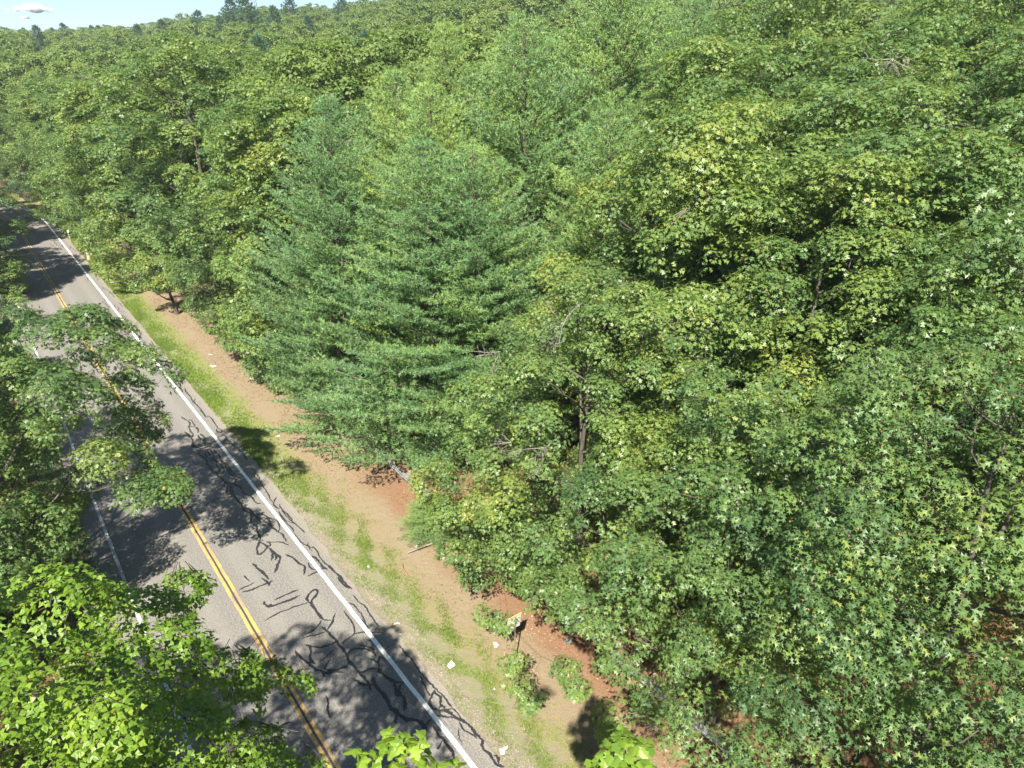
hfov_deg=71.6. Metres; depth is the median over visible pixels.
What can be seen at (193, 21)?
pine tree
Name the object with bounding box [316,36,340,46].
oak tree
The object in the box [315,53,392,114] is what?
oak tree
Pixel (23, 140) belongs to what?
oak tree
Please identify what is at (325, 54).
oak tree
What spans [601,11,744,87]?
oak tree
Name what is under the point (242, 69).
oak tree
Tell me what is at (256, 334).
shrub
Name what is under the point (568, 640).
stone
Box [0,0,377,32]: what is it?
sky
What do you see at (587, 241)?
pine tree
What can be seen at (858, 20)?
oak tree
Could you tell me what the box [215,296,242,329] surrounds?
shrub
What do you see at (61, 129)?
oak tree
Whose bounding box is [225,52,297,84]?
oak tree
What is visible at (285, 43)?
oak tree
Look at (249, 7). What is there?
pine tree
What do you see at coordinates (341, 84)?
oak tree
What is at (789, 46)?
oak tree
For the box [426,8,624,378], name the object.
pine tree
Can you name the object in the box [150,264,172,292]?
shrub
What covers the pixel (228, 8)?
pine tree
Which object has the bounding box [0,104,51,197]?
oak tree
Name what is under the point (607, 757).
maple tree
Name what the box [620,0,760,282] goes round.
pine tree
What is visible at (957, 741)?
oak tree
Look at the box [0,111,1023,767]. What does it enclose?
ground
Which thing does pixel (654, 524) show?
dead branch
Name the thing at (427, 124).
pine tree
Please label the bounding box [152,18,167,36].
pine tree
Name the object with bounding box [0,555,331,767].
maple tree
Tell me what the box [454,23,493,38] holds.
oak tree
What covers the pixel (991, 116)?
oak tree
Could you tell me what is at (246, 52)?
oak tree
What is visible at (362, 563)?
verge grass
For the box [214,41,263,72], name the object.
oak tree
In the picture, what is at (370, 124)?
tree
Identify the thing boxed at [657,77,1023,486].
oak tree
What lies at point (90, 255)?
tall weeds
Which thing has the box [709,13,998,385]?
oak tree
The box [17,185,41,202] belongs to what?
shrub
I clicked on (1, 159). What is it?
oak tree
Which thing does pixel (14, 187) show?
shrub
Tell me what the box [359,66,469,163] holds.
oak tree
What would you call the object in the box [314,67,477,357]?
pine tree
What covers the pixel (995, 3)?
oak tree
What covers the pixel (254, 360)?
shrub
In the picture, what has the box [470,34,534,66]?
oak tree
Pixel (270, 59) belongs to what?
oak tree
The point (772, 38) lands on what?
oak tree
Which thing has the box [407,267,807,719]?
oak tree
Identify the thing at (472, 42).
oak tree
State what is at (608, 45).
pine tree
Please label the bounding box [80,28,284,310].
oak tree
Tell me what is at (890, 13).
pine tree
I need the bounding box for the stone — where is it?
[564,638,573,643]
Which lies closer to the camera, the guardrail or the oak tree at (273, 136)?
the guardrail
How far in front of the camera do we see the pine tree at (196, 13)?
266.35 m
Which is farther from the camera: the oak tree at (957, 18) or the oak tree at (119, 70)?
the oak tree at (119, 70)
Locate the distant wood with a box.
[0,0,995,169]
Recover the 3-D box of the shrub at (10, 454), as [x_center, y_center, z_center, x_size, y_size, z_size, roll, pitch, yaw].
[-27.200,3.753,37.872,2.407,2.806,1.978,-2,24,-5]
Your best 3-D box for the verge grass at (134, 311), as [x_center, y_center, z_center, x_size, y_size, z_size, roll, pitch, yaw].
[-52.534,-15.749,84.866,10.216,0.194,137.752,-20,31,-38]
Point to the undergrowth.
(9, 328)
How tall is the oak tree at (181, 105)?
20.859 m
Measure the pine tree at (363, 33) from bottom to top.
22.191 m
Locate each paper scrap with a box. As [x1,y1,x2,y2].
[447,660,454,667]
[499,745,507,754]
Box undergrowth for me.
[0,288,158,767]
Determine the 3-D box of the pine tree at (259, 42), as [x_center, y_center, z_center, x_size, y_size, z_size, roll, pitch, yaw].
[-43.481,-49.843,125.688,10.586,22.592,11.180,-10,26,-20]
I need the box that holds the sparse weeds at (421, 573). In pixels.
[213,393,697,767]
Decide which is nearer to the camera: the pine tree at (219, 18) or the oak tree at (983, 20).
the oak tree at (983, 20)
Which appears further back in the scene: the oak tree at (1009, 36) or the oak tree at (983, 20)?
the oak tree at (983, 20)
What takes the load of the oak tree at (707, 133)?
on the ground at (570, 715)
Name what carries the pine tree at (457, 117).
on the ground at (570, 715)
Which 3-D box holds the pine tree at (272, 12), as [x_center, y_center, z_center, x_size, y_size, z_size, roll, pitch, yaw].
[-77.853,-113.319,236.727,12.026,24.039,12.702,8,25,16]
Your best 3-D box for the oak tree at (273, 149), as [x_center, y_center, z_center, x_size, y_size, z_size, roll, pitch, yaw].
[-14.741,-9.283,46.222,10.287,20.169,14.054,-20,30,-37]
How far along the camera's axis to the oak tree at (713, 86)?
30.59 m
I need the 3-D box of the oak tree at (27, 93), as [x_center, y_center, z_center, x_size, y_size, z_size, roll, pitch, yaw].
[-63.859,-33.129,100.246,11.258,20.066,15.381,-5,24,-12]
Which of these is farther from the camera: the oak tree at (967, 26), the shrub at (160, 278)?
the shrub at (160, 278)
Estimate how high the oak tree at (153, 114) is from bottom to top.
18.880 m
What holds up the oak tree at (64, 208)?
on the ground at (570, 715)
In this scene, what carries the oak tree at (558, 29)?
on the ground at (570, 715)
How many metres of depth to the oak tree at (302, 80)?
80.39 m
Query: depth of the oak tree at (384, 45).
75.35 m
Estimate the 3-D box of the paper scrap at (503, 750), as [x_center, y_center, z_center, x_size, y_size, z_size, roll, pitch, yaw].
[-0.271,11.726,22.766,0.296,0.089,0.303,0,24,0]
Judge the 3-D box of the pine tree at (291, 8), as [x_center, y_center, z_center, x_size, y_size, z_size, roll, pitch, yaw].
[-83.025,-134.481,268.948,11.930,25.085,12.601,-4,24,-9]
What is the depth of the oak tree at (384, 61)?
61.90 m
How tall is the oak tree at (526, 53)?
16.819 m
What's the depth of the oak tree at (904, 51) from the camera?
38.65 m
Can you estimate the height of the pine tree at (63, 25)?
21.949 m
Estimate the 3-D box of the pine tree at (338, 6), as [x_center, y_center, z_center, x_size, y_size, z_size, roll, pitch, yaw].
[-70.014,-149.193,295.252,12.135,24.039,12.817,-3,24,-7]
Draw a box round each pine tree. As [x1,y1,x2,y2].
[28,24,48,51]
[57,22,69,36]
[131,23,143,37]
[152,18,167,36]
[190,10,207,26]
[190,17,202,34]
[215,15,227,32]
[219,0,240,25]
[229,94,418,440]
[232,0,271,41]
[245,32,271,63]
[263,4,284,30]
[280,0,301,17]
[291,133,555,474]
[300,13,317,37]
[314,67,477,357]
[320,80,547,434]
[329,0,351,17]
[354,27,373,47]
[362,139,579,463]
[393,19,501,225]
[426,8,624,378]
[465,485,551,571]
[467,102,721,455]
[508,49,649,360]
[519,0,704,298]
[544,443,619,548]
[606,0,696,245]
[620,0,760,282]
[859,0,943,119]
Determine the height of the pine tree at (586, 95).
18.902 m
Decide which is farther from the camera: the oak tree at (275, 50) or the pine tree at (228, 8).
the pine tree at (228, 8)
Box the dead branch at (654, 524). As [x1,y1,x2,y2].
[637,465,678,584]
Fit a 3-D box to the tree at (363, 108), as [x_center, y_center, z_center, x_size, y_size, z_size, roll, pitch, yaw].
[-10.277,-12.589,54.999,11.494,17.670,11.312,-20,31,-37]
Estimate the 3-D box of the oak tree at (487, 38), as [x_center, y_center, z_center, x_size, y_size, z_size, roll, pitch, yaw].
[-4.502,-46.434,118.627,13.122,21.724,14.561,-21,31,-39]
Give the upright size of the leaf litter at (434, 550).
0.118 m
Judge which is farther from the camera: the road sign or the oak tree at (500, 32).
the oak tree at (500, 32)
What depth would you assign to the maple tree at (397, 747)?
4.46 m
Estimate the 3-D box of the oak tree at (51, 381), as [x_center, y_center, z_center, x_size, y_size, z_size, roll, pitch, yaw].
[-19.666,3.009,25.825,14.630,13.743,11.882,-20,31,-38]
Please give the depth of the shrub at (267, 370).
47.11 m
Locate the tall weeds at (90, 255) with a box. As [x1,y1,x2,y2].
[0,188,150,290]
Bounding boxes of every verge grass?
[1,198,329,512]
[270,465,599,767]
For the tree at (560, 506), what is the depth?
32.02 m
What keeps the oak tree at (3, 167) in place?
on the ground at (570, 715)
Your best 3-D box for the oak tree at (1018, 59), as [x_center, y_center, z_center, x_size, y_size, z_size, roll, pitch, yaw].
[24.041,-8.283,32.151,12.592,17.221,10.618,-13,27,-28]
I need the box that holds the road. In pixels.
[0,200,504,767]
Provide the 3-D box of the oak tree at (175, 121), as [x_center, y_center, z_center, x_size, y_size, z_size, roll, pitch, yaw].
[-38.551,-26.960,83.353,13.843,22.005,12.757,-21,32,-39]
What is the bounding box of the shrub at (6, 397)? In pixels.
[0,385,23,420]
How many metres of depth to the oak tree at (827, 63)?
47.14 m
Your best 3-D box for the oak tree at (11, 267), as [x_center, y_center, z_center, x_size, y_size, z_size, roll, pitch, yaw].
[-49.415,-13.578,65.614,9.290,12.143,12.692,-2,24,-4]
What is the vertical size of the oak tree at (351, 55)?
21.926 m
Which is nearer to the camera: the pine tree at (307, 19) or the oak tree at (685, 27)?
the oak tree at (685, 27)
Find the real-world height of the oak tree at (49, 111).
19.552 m
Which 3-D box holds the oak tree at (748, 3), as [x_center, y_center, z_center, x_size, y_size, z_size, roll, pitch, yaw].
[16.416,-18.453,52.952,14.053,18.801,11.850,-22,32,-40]
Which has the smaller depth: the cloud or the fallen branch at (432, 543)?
the fallen branch at (432, 543)
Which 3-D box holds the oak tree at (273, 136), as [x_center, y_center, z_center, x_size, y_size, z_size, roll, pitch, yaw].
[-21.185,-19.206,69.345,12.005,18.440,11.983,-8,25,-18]
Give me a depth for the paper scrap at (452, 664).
26.01 m
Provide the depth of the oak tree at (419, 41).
68.17 m
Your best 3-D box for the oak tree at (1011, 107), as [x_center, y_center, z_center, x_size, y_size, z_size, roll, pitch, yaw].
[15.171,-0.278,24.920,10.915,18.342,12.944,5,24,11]
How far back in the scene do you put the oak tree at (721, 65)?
34.69 m
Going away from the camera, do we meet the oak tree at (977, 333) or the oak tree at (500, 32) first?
the oak tree at (977, 333)
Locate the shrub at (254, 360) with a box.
[246,333,285,381]
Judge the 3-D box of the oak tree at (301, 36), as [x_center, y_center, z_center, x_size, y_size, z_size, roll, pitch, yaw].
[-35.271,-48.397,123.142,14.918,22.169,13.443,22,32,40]
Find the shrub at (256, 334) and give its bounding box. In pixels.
[230,313,276,364]
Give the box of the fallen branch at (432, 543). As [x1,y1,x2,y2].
[408,533,476,552]
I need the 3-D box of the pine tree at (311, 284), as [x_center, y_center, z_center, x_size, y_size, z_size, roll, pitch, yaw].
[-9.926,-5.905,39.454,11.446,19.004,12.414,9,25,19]
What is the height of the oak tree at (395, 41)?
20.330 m
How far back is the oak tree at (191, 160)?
65.49 m
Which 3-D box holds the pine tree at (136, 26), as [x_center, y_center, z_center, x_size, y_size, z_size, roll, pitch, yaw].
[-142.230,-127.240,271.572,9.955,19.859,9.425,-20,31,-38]
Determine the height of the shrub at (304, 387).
3.086 m
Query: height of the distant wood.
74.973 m
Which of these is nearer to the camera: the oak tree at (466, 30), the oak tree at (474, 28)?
the oak tree at (466, 30)
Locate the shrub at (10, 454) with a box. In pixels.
[0,430,25,475]
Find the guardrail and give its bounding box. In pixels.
[339,421,753,767]
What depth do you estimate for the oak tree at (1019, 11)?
41.99 m
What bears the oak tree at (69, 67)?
on the ground at (570, 715)
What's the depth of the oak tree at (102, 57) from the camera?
117.47 m
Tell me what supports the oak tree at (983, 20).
on the ground at (570, 715)
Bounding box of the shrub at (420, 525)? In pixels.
[394,491,465,547]
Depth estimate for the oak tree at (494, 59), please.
70.48 m
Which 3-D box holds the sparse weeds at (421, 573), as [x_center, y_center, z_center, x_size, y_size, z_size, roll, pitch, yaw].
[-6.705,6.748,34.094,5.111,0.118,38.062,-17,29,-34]
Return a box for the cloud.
[5,4,53,12]
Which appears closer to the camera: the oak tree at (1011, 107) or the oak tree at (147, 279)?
the oak tree at (1011, 107)
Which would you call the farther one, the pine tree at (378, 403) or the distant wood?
the distant wood
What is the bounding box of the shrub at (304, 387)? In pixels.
[288,371,331,404]
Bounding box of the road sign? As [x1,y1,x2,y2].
[506,612,521,659]
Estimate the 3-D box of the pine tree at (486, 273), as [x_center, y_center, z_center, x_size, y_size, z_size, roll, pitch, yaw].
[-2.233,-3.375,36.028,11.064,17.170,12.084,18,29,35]
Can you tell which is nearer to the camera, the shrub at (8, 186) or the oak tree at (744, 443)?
the oak tree at (744, 443)
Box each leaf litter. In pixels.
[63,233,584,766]
[140,286,790,767]
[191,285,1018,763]
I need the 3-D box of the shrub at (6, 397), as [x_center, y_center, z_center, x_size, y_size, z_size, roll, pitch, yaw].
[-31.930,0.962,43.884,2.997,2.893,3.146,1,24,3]
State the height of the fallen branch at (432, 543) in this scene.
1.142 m
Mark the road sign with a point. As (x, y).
(519, 619)
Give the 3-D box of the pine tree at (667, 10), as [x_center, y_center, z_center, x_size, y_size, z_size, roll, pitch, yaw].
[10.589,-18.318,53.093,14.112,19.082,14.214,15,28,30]
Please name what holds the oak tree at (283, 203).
on the ground at (570, 715)
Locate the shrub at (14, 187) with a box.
[9,178,25,197]
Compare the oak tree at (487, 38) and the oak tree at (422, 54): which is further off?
the oak tree at (487, 38)
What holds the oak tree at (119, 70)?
on the ground at (570, 715)
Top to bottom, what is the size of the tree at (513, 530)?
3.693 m
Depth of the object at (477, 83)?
53.07 m
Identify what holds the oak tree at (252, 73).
on the ground at (570, 715)
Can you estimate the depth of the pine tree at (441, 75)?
48.75 m
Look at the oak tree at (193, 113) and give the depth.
74.94 m
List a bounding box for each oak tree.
[0,72,90,221]
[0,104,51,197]
[0,106,31,189]
[0,162,7,171]
[0,191,43,300]
[0,290,194,627]
[16,119,82,186]
[28,79,144,235]
[29,67,209,293]
[32,60,88,152]
[37,64,170,262]
[48,76,151,249]
[76,49,123,73]
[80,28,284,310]
[107,65,143,84]
[110,61,248,227]
[119,241,209,314]
[123,56,224,221]
[133,85,204,206]
[147,198,264,333]
[155,56,246,235]
[169,92,329,353]
[176,93,267,242]
[193,73,370,400]
[203,57,261,98]
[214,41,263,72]
[222,47,268,71]
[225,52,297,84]
[229,87,324,246]
[240,69,283,109]
[244,51,339,221]
[252,120,363,285]
[256,46,309,86]
[257,34,378,179]
[267,39,298,53]
[275,33,319,64]
[281,68,327,97]
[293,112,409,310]
[299,40,363,108]
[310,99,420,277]
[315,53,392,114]
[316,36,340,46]
[316,46,370,82]
[330,24,438,138]
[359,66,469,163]
[365,42,421,83]
[380,28,478,79]
[385,33,405,48]
[392,39,479,166]
[404,35,506,158]
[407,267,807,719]
[411,24,491,65]
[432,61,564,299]
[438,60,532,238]
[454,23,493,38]
[457,26,632,142]
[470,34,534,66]
[473,33,501,51]
[476,53,523,64]
[479,45,566,88]
[483,25,525,43]
[486,41,626,256]
[518,386,913,752]
[531,94,828,524]
[556,337,1023,767]
[583,74,852,407]
[595,35,836,351]
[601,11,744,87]
[611,143,993,564]
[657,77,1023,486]
[663,0,932,271]
[683,0,799,152]
[706,27,851,174]
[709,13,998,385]
[764,36,902,110]
[767,17,975,295]
[780,0,897,151]
[783,94,1023,575]
[785,36,952,270]
[790,206,1023,691]
[879,0,1022,156]
[882,0,1015,133]
[912,0,1023,242]
[922,20,1023,275]
[926,0,1021,65]
[926,13,1023,319]
[937,0,1023,120]
[945,12,1023,375]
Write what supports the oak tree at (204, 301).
on the ground at (570, 715)
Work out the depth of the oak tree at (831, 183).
22.98 m
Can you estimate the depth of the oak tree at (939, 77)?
34.39 m
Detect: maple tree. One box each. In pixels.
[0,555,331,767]
[343,725,468,767]
[583,723,656,767]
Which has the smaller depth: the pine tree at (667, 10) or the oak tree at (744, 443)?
the oak tree at (744, 443)
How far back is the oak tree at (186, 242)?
50.67 m
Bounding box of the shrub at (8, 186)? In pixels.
[0,171,22,192]
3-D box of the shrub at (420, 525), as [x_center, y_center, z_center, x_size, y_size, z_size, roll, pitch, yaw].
[-3.681,6.074,33.021,3.699,2.257,3.672,-10,26,-21]
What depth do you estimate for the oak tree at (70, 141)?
65.36 m
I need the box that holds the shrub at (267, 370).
[265,340,306,394]
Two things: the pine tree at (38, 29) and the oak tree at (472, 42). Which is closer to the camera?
the oak tree at (472, 42)
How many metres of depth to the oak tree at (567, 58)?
46.93 m
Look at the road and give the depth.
30.91 m

